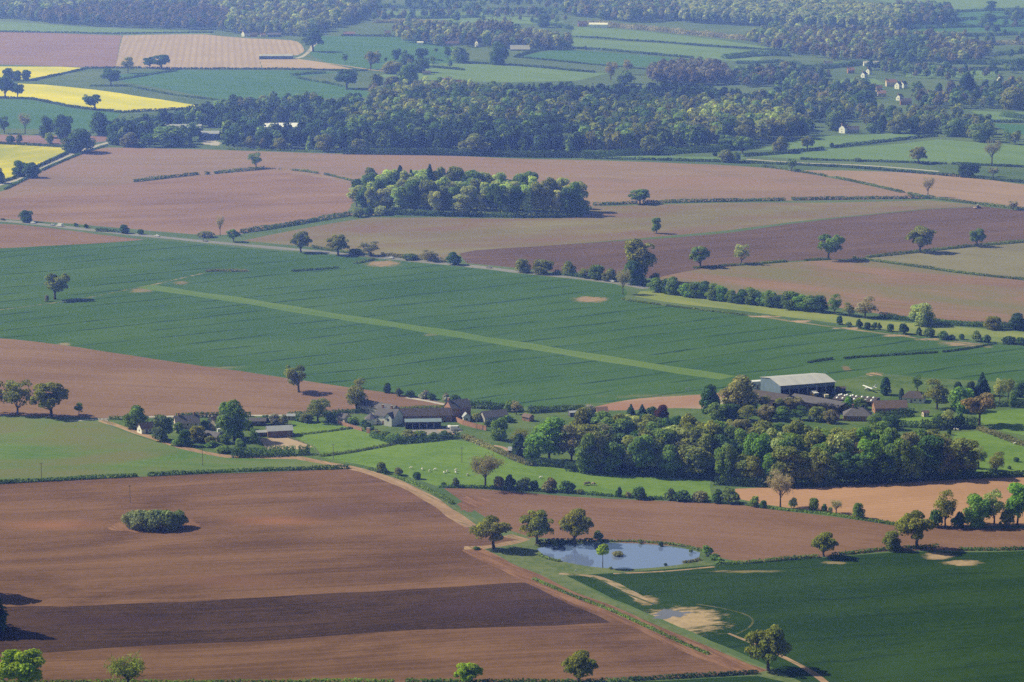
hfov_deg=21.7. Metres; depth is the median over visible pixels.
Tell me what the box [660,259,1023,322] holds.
crop field
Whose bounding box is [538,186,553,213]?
broadleaf tree
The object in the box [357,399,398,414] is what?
farm range
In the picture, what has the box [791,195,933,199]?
hedge
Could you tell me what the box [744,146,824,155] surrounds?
hedge
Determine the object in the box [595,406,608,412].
brick cottage
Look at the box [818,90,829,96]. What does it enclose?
broadleaf tree
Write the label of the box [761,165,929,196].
hedge
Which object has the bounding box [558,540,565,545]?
rush clump
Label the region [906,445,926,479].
broadleaf tree
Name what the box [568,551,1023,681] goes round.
wheat field
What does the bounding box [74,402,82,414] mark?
broadleaf tree
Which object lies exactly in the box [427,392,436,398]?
bush
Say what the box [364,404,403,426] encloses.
farmhouse
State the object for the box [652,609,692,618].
puddle
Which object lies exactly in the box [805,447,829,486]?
broadleaf tree
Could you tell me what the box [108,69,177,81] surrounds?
hedge
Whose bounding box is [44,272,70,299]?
broadleaf tree
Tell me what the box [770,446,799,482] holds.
broadleaf tree
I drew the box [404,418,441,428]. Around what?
open shed
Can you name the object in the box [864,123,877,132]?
broadleaf tree
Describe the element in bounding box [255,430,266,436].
field shelter
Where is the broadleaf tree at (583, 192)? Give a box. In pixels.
[568,181,587,200]
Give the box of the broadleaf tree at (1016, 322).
[1008,313,1023,330]
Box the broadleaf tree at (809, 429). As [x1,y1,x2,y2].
[804,425,812,432]
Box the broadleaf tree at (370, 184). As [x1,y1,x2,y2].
[366,181,376,206]
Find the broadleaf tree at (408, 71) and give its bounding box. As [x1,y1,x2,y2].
[396,62,418,84]
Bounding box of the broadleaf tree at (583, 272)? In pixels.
[578,268,589,275]
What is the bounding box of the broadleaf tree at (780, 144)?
[772,136,789,152]
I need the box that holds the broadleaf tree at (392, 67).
[379,60,402,73]
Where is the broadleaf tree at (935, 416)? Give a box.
[933,412,941,421]
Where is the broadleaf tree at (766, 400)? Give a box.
[757,395,770,404]
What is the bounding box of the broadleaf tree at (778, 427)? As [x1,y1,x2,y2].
[773,423,784,432]
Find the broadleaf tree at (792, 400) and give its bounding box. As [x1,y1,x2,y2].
[784,397,803,408]
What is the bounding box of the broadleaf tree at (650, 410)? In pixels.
[647,406,655,415]
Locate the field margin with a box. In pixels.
[613,566,713,573]
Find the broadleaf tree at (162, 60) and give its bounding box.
[151,55,169,68]
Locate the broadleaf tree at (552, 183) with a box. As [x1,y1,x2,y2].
[545,177,559,210]
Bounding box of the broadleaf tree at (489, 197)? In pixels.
[485,183,497,211]
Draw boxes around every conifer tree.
[0,598,8,630]
[395,165,401,181]
[426,164,434,180]
[511,433,525,456]
[626,404,636,416]
[636,404,646,415]
[877,115,887,131]
[880,377,891,394]
[898,388,903,399]
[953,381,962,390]
[975,372,990,395]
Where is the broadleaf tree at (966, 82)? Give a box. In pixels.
[958,73,975,93]
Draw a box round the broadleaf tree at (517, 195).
[507,186,526,215]
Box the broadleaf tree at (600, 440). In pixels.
[587,430,608,472]
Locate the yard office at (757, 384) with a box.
[751,380,760,388]
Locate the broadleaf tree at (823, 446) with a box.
[812,442,836,460]
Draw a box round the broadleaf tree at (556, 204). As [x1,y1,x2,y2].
[550,190,563,211]
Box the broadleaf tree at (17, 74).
[12,70,21,80]
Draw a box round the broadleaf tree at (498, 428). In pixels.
[490,417,508,440]
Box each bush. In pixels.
[5,135,14,142]
[16,133,22,142]
[120,510,136,529]
[130,509,147,529]
[137,229,143,234]
[140,509,164,531]
[158,509,180,530]
[170,439,181,445]
[173,509,188,528]
[197,231,214,237]
[204,440,218,446]
[214,445,231,452]
[347,417,358,424]
[348,248,362,254]
[352,208,364,216]
[359,419,368,425]
[363,422,373,429]
[364,206,373,215]
[374,205,387,215]
[376,462,385,472]
[378,431,390,436]
[385,433,401,440]
[388,206,396,213]
[394,387,403,395]
[394,467,402,474]
[401,429,416,436]
[402,253,417,260]
[405,390,414,397]
[412,472,420,479]
[414,430,426,438]
[418,390,428,397]
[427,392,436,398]
[442,392,448,400]
[447,394,460,399]
[452,477,459,486]
[472,413,481,420]
[484,420,490,426]
[493,476,504,488]
[502,415,512,421]
[505,474,516,488]
[516,477,530,488]
[530,480,538,489]
[541,477,557,490]
[559,480,575,491]
[593,530,603,539]
[611,551,623,555]
[615,487,621,496]
[631,486,646,498]
[663,488,674,499]
[671,489,690,500]
[691,491,709,502]
[702,545,713,555]
[709,553,721,559]
[711,489,722,502]
[720,486,740,501]
[749,496,759,505]
[759,500,766,507]
[788,498,797,507]
[808,497,818,509]
[821,504,827,510]
[836,316,842,324]
[855,319,863,328]
[864,322,870,328]
[871,322,876,328]
[886,324,893,331]
[899,323,908,333]
[916,327,921,335]
[923,328,934,336]
[929,509,942,525]
[937,331,948,338]
[946,334,955,339]
[950,511,965,526]
[955,412,964,424]
[971,330,980,339]
[980,335,990,341]
[998,510,1014,525]
[1001,336,1015,344]
[1015,337,1023,344]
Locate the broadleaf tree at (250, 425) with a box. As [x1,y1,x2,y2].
[245,420,253,429]
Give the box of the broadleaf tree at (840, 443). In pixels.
[824,433,853,455]
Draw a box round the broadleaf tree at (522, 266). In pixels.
[515,259,530,272]
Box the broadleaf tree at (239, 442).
[234,438,246,453]
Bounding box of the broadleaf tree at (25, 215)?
[18,210,32,222]
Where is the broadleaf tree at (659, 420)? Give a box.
[656,417,663,424]
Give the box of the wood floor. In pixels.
[348,202,589,218]
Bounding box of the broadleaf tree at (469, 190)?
[460,185,476,213]
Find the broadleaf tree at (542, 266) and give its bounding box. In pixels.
[532,259,554,274]
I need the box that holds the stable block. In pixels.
[247,417,266,425]
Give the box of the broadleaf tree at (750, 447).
[740,432,765,460]
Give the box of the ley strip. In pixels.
[635,290,1023,343]
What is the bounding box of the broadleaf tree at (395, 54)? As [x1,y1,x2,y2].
[391,49,398,60]
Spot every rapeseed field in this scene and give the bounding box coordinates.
[0,66,78,78]
[0,83,194,110]
[0,144,63,178]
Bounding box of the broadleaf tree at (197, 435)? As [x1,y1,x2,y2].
[189,426,206,441]
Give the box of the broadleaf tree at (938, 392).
[922,378,949,409]
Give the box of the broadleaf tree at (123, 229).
[119,224,129,233]
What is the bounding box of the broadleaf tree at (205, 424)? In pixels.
[200,420,209,429]
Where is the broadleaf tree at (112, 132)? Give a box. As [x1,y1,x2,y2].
[106,121,127,144]
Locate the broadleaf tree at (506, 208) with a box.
[498,183,513,214]
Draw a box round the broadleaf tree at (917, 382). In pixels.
[911,375,922,390]
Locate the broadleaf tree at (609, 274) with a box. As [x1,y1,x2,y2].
[601,268,616,280]
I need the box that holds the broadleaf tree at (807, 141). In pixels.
[801,136,814,147]
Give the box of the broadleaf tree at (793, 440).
[778,433,806,453]
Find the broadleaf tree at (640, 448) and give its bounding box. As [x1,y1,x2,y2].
[627,434,654,474]
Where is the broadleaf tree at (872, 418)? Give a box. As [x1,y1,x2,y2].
[865,413,881,423]
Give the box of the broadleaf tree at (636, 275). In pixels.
[622,260,646,284]
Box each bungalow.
[843,404,872,420]
[902,391,925,402]
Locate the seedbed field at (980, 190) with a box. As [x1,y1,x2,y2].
[804,170,1023,208]
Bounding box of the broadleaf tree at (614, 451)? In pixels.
[598,441,626,473]
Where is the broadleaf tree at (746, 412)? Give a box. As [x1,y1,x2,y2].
[737,405,757,418]
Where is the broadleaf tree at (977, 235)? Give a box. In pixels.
[969,228,986,246]
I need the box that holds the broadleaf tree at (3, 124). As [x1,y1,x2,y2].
[0,116,8,133]
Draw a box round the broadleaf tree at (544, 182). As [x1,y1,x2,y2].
[541,180,547,210]
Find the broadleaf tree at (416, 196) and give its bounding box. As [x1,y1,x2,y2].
[405,179,421,212]
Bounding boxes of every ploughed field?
[0,32,121,67]
[0,135,106,144]
[0,147,925,234]
[0,171,352,234]
[0,224,142,247]
[0,338,444,417]
[0,469,738,681]
[444,488,1023,561]
[460,207,1023,277]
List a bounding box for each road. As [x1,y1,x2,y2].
[0,220,649,288]
[747,159,937,171]
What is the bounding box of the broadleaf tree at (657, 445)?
[644,437,668,473]
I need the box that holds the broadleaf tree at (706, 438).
[692,428,717,469]
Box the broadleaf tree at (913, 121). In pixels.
[907,116,919,132]
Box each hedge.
[0,30,213,33]
[0,96,200,112]
[0,141,63,146]
[0,464,349,483]
[0,677,394,681]
[2,151,68,181]
[4,144,107,188]
[30,67,86,80]
[85,66,367,70]
[90,84,227,101]
[95,227,120,232]
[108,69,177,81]
[109,415,124,419]
[133,172,198,181]
[176,411,250,417]
[204,166,264,173]
[205,268,248,271]
[228,148,339,152]
[231,445,295,457]
[239,211,351,232]
[279,168,352,180]
[287,408,365,415]
[289,71,325,75]
[291,266,339,271]
[293,426,352,435]
[295,76,342,86]
[298,445,309,455]
[311,244,373,255]
[319,441,394,456]
[341,34,400,36]
[341,150,575,157]
[352,257,375,263]
[366,466,455,504]
[368,14,480,18]
[369,431,396,442]
[372,18,450,23]
[375,3,481,8]
[379,252,446,261]
[396,430,459,443]
[399,405,443,407]
[405,676,629,681]
[429,65,464,69]
[438,484,731,503]
[457,61,594,72]
[460,433,536,465]
[470,400,523,411]
[514,56,645,68]
[515,46,555,55]
[525,457,575,468]
[527,403,584,413]
[531,577,711,654]
[532,19,573,29]
[537,552,560,561]
[538,537,592,543]
[553,270,618,281]
[570,45,693,57]
[571,35,746,48]
[583,155,1023,182]
[587,20,757,40]
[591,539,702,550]
[592,200,637,205]
[620,298,746,315]
[628,669,758,680]
[643,197,785,203]
[682,43,791,50]
[682,557,701,562]
[693,257,830,268]
[714,554,819,564]
[720,50,791,58]
[735,501,894,524]
[736,59,801,64]
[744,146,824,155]
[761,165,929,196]
[771,402,849,414]
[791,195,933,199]
[797,59,876,69]
[800,157,1022,166]
[808,357,832,362]
[830,546,886,555]
[831,133,937,147]
[843,342,995,358]
[852,239,1023,258]
[857,257,1023,279]
[875,407,914,417]
[878,312,1009,327]
[897,420,918,427]
[898,543,1023,550]
[901,24,1023,28]
[908,30,1023,36]
[918,416,978,430]
[931,196,1023,209]
[937,59,1021,64]
[954,7,1023,11]
[956,16,1010,20]
[957,66,1021,70]
[971,470,1023,478]
[975,425,1023,445]
[985,39,1023,44]
[992,119,1023,122]
[994,399,1023,406]
[995,49,1023,54]
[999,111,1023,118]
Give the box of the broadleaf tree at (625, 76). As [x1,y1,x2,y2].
[615,70,635,83]
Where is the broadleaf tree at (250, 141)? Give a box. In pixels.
[244,136,256,148]
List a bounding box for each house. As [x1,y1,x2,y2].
[173,412,200,429]
[207,415,219,429]
[241,30,248,36]
[250,31,257,36]
[343,31,354,35]
[422,69,430,74]
[444,397,471,419]
[445,40,458,45]
[474,39,482,46]
[578,21,586,26]
[839,123,847,132]
[847,66,854,72]
[847,124,859,132]
[861,71,866,77]
[866,67,871,73]
[875,84,882,91]
[877,89,885,96]
[885,79,895,86]
[894,80,901,88]
[896,93,903,100]
[899,97,911,104]
[901,80,907,87]
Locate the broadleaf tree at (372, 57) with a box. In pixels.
[364,50,381,69]
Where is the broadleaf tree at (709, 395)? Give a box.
[699,384,720,413]
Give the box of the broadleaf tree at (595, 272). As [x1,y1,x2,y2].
[588,265,604,279]
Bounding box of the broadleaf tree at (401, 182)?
[396,179,406,186]
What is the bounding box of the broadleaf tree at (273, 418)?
[268,413,279,424]
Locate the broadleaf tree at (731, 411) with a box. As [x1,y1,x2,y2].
[724,403,740,419]
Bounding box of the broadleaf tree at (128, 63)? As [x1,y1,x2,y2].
[121,57,133,72]
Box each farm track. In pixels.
[293,43,316,58]
[297,59,379,70]
[407,397,443,404]
[493,445,507,450]
[624,299,991,347]
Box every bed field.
[116,34,303,68]
[735,476,1023,526]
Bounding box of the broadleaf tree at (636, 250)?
[624,238,657,271]
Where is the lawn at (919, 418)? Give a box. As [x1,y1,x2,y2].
[879,415,932,425]
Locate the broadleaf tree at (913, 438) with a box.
[900,432,921,447]
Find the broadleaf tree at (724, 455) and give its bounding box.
[714,443,734,482]
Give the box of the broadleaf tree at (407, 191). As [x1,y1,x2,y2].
[397,183,415,212]
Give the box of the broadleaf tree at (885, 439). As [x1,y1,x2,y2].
[879,432,894,456]
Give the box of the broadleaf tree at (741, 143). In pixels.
[732,136,754,152]
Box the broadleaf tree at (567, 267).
[561,261,575,275]
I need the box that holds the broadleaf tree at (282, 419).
[278,414,288,424]
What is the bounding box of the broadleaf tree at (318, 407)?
[307,397,330,421]
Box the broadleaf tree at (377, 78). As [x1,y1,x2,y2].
[369,73,383,85]
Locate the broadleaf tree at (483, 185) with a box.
[480,182,488,209]
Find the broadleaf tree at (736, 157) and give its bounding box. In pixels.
[731,151,740,162]
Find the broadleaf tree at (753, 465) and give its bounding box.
[742,455,764,483]
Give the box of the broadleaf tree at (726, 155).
[717,149,732,162]
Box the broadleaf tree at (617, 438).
[609,432,627,465]
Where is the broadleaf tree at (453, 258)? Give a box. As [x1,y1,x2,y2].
[445,252,461,264]
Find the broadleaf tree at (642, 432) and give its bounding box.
[630,428,654,468]
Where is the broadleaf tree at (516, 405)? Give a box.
[511,400,521,414]
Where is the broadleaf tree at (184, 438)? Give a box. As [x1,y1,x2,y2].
[177,429,191,445]
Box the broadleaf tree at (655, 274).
[649,272,659,278]
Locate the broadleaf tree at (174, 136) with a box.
[152,125,188,146]
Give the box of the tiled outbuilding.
[521,413,534,421]
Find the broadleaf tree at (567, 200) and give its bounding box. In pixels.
[559,187,574,215]
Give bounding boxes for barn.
[167,124,202,130]
[199,131,219,139]
[264,123,297,129]
[268,33,280,36]
[397,407,452,422]
[480,409,508,421]
[510,45,529,50]
[589,23,607,27]
[760,373,835,395]
[792,393,845,412]
[835,386,845,391]
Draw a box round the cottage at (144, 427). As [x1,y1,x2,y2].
[136,421,153,433]
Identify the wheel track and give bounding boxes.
[592,577,656,604]
[698,604,753,634]
[728,633,827,681]
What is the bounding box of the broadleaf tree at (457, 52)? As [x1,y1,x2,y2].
[451,46,469,61]
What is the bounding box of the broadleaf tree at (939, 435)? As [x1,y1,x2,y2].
[922,433,944,449]
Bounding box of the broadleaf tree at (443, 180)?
[435,176,448,190]
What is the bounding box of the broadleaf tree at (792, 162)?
[787,158,796,170]
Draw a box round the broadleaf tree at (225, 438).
[219,434,230,443]
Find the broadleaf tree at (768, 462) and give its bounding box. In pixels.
[760,452,779,483]
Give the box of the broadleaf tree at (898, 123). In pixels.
[886,112,910,133]
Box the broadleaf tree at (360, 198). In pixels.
[355,190,367,209]
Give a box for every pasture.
[0,22,209,33]
[0,417,343,481]
[310,36,455,68]
[374,11,562,23]
[380,63,606,81]
[523,50,695,66]
[572,26,780,48]
[572,38,762,61]
[579,155,744,158]
[741,139,1023,165]
[759,133,920,149]
[813,79,883,84]
[833,59,865,63]
[879,0,1023,11]
[905,10,1023,31]
[905,69,1000,79]
[972,111,1023,119]
[993,123,1023,133]
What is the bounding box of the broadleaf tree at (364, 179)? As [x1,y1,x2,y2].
[361,175,371,206]
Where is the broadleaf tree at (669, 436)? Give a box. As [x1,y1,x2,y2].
[653,428,677,444]
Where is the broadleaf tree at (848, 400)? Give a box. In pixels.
[842,396,855,408]
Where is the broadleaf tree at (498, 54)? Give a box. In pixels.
[489,41,509,64]
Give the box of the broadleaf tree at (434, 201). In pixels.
[427,191,441,213]
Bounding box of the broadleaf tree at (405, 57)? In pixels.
[400,53,413,64]
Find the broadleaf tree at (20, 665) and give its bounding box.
[0,648,45,681]
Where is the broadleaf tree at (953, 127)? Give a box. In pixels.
[942,118,966,136]
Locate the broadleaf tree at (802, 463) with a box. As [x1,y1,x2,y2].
[792,450,810,483]
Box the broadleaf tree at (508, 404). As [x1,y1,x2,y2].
[503,400,512,411]
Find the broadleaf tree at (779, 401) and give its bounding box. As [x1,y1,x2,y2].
[772,398,784,407]
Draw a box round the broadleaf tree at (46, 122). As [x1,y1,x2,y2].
[38,115,54,137]
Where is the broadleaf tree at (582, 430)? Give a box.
[572,424,599,453]
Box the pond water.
[537,543,699,568]
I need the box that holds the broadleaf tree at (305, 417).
[299,413,314,422]
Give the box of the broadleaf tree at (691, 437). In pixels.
[677,425,707,445]
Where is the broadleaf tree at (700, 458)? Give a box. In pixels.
[684,445,714,477]
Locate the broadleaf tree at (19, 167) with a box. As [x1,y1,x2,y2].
[11,160,25,176]
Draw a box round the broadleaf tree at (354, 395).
[345,377,367,408]
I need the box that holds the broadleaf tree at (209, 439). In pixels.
[204,436,215,442]
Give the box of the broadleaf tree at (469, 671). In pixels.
[453,662,483,681]
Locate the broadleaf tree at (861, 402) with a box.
[853,397,867,408]
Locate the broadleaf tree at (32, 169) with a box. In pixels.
[21,162,40,177]
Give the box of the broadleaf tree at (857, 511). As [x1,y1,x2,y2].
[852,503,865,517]
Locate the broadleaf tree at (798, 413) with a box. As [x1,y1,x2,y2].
[792,405,808,419]
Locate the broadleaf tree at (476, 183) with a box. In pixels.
[470,179,480,208]
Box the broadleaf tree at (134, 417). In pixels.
[123,405,148,428]
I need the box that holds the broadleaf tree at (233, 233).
[226,229,240,241]
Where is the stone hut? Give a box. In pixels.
[921,410,929,416]
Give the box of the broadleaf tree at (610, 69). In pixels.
[605,62,618,79]
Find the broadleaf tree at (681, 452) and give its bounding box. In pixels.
[674,444,699,476]
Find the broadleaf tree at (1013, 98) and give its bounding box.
[999,87,1023,109]
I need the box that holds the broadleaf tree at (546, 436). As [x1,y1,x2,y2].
[528,415,565,459]
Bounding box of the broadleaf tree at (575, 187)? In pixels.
[569,181,580,209]
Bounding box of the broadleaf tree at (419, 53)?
[415,48,424,58]
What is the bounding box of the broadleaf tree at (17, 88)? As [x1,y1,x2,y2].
[10,83,23,96]
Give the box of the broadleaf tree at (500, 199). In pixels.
[492,185,508,211]
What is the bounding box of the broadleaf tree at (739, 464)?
[730,454,749,483]
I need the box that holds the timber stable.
[265,425,292,437]
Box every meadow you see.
[291,421,391,454]
[321,439,711,497]
[952,431,1023,475]
[976,409,1023,434]
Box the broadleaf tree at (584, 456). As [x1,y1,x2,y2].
[575,432,597,472]
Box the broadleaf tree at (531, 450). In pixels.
[523,431,540,459]
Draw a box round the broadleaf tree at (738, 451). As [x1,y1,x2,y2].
[717,439,745,460]
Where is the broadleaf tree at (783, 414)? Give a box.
[773,406,792,421]
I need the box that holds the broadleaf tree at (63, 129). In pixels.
[51,114,72,138]
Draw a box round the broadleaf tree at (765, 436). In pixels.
[750,432,773,464]
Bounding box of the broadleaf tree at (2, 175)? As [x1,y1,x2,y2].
[0,168,4,182]
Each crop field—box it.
[244,200,980,260]
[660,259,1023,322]
[862,243,1023,278]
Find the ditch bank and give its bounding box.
[487,537,800,681]
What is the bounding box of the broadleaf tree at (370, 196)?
[364,187,376,206]
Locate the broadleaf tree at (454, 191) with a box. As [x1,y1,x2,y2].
[447,187,460,211]
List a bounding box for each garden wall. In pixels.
[338,420,361,430]
[453,416,486,430]
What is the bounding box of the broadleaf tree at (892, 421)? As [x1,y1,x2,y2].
[882,415,901,429]
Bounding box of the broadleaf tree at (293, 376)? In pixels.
[283,364,306,392]
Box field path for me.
[0,273,203,309]
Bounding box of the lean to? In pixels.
[461,412,470,421]
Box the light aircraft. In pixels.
[863,384,876,390]
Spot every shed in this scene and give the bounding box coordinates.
[259,54,292,58]
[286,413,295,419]
[336,412,351,422]
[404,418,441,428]
[568,410,578,416]
[752,389,793,405]
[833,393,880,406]
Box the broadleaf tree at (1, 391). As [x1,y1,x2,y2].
[0,381,3,400]
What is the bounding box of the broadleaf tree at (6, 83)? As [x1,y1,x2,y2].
[0,75,13,95]
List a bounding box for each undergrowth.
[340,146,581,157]
[354,207,581,217]
[564,461,712,479]
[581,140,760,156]
[713,470,972,487]
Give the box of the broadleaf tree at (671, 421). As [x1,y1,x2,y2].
[661,415,680,425]
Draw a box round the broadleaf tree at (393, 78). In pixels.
[384,76,399,86]
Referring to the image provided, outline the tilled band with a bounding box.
[0,583,609,653]
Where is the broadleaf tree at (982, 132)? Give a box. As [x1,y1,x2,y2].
[969,123,996,141]
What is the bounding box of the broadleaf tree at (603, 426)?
[596,422,613,440]
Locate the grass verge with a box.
[396,478,527,536]
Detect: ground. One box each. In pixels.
[0,0,1023,681]
[108,376,1023,495]
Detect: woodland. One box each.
[0,0,376,34]
[108,81,816,153]
[351,166,569,188]
[353,5,557,19]
[362,0,567,22]
[367,76,473,100]
[374,48,464,66]
[392,16,573,49]
[404,0,562,7]
[562,0,686,21]
[568,406,950,451]
[646,56,734,84]
[679,0,908,29]
[727,61,831,86]
[745,21,993,63]
[755,85,856,122]
[772,75,875,94]
[854,102,994,136]
[865,57,1023,78]
[896,0,957,25]
[911,76,1023,106]
[942,18,1023,58]
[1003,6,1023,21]
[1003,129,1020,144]
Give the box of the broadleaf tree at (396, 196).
[391,188,407,209]
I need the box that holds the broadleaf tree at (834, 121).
[825,111,845,130]
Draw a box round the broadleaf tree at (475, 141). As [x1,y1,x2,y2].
[458,133,490,153]
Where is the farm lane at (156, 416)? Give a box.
[69,412,360,421]
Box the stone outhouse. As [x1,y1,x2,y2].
[204,430,222,441]
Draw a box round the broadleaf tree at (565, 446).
[556,425,579,461]
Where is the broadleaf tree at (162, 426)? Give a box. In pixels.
[151,414,174,441]
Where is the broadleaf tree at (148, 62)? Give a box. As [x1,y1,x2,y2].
[143,57,153,66]
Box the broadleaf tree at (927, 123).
[917,114,938,132]
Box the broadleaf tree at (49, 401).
[28,382,68,416]
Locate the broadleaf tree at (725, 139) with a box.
[717,135,734,144]
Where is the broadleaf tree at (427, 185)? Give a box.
[418,179,436,210]
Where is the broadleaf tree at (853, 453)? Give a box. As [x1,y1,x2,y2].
[848,442,863,456]
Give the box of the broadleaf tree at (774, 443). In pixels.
[769,438,784,452]
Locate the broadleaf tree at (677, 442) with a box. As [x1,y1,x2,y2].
[671,438,683,450]
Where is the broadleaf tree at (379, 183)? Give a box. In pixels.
[372,178,385,203]
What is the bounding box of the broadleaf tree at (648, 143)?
[640,135,659,154]
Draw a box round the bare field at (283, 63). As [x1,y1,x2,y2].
[260,59,350,68]
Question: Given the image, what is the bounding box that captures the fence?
[326,443,392,455]
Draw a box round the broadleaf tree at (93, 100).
[82,94,100,107]
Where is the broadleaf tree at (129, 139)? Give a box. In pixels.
[119,132,138,146]
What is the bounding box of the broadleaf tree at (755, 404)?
[744,393,757,410]
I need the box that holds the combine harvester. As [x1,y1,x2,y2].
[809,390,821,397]
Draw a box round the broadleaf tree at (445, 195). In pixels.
[438,185,450,210]
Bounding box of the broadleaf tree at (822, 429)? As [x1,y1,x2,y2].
[814,426,828,432]
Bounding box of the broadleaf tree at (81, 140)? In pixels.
[60,128,95,152]
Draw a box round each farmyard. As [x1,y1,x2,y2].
[201,140,219,145]
[413,428,463,434]
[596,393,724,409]
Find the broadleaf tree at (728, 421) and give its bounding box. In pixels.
[722,419,733,431]
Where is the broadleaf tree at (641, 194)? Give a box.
[627,189,649,203]
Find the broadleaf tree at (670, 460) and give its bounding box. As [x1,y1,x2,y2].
[658,444,682,477]
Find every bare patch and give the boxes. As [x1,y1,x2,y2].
[559,573,647,600]
[749,316,780,316]
[791,320,810,321]
[834,327,862,328]
[865,372,882,375]
[885,335,909,336]
[915,338,937,340]
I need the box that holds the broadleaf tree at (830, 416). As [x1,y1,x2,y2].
[823,409,837,423]
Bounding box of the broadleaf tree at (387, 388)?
[383,383,391,392]
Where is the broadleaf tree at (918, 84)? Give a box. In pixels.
[909,81,923,92]
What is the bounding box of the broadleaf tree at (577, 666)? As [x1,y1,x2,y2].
[561,649,598,681]
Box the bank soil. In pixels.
[108,518,198,532]
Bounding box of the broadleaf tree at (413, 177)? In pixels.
[407,176,420,189]
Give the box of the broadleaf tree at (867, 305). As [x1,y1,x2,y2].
[854,296,878,317]
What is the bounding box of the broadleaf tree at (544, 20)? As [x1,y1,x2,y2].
[537,13,550,27]
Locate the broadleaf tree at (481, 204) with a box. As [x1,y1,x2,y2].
[474,192,487,211]
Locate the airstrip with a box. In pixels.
[137,285,732,379]
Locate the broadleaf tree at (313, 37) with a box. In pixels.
[301,29,323,50]
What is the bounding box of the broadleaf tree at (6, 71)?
[2,68,13,78]
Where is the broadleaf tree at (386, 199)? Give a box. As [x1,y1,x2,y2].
[376,187,394,208]
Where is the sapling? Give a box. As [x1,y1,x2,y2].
[596,543,608,567]
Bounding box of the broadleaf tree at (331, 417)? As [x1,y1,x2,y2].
[323,412,336,421]
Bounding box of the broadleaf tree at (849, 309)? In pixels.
[843,302,855,316]
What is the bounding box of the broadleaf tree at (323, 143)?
[314,134,333,151]
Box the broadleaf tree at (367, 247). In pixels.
[358,241,379,255]
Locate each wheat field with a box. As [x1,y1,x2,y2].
[0,99,120,129]
[0,240,1023,405]
[120,70,368,99]
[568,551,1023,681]
[634,676,782,681]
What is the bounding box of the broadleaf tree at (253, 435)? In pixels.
[249,428,258,444]
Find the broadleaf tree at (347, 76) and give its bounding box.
[334,69,357,88]
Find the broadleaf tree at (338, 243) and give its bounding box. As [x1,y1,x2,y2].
[325,234,349,254]
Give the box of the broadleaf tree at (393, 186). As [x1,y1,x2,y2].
[386,184,397,194]
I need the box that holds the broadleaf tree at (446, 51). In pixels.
[444,46,451,56]
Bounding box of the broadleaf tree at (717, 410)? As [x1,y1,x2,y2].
[704,402,726,420]
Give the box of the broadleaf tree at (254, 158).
[247,152,261,166]
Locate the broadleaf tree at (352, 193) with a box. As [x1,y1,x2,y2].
[346,184,361,206]
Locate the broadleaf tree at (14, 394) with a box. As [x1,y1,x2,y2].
[1,379,33,414]
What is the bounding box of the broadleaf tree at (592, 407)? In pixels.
[586,404,595,414]
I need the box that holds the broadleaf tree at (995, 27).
[992,24,1000,31]
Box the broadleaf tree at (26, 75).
[21,70,30,79]
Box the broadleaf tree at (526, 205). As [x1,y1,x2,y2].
[520,184,532,212]
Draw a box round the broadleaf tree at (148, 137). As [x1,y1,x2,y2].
[139,132,158,146]
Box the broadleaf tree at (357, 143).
[351,138,365,150]
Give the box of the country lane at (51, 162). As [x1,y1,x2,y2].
[0,142,107,184]
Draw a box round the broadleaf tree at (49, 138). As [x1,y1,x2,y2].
[44,132,53,143]
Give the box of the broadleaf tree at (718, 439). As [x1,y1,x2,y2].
[711,434,728,471]
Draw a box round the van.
[450,425,460,429]
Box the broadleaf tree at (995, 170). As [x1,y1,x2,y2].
[988,167,998,176]
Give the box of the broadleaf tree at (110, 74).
[100,68,120,84]
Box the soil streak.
[457,495,489,511]
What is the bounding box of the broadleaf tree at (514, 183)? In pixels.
[506,181,519,186]
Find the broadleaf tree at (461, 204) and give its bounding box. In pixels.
[451,194,471,213]
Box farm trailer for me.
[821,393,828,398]
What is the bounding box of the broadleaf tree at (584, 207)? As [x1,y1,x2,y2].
[568,194,591,214]
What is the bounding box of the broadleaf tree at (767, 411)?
[757,404,775,420]
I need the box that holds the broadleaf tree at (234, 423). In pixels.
[214,399,248,439]
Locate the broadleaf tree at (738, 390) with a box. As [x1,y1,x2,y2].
[718,375,758,410]
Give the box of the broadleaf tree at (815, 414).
[808,406,825,421]
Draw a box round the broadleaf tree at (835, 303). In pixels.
[827,293,842,313]
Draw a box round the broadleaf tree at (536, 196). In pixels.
[528,181,543,212]
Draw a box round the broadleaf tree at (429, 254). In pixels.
[421,250,438,260]
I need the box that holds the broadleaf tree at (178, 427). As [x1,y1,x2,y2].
[173,422,183,432]
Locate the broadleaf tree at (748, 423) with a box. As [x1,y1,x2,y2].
[741,418,752,429]
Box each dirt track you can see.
[99,420,475,526]
[462,548,765,674]
[464,534,529,549]
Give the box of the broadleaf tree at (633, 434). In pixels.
[621,431,639,466]
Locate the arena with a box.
[260,437,311,448]
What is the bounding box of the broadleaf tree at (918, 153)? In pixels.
[909,146,927,163]
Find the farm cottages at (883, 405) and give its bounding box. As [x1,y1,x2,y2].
[871,400,907,413]
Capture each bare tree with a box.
[18,113,29,133]
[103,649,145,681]
[216,215,223,234]
[468,452,510,485]
[509,427,529,441]
[615,268,630,293]
[765,469,793,506]
[830,499,841,512]
[922,177,934,194]
[984,140,1002,163]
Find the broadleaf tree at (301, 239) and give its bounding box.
[290,231,312,252]
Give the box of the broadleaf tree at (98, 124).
[88,111,112,135]
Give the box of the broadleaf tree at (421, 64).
[412,58,429,72]
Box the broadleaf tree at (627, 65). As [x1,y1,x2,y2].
[623,59,632,70]
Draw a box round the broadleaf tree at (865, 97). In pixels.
[853,90,877,108]
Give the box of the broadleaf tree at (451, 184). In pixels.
[445,181,456,200]
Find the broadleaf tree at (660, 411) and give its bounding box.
[654,404,668,418]
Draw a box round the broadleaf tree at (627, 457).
[621,435,639,470]
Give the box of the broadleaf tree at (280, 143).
[273,137,287,149]

